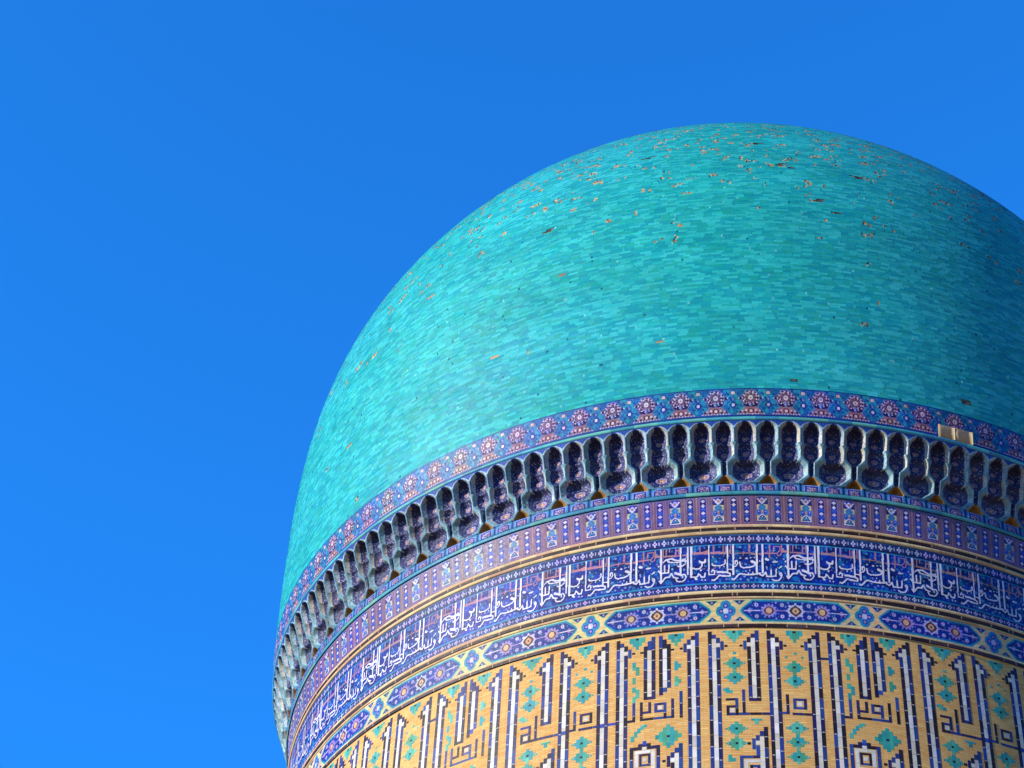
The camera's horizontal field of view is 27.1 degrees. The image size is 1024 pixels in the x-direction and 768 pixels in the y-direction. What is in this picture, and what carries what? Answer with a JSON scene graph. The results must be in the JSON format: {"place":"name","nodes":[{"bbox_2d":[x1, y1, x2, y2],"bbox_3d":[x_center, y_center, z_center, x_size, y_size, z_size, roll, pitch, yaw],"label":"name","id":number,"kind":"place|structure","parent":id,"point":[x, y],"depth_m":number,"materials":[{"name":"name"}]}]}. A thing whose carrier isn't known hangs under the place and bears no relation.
{"place":"outdoors","nodes":[
{"label":"outdoors","id":0,"kind":"place"},
{"bbox_2d":[0,0,1023,767],"label":"sky","id":1,"kind":"structure","parent":0,"point":[206,206],"materials":[{"name":"blue"}]},
{"bbox_2d":[272,122,1023,767],"bbox_3d":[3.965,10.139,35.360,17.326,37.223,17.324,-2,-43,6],"label":"domed mosque","id":2,"kind":"structure","parent":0,"point":[694,446],"depth_m":33.25,"materials":[{"name":"teal tile"}]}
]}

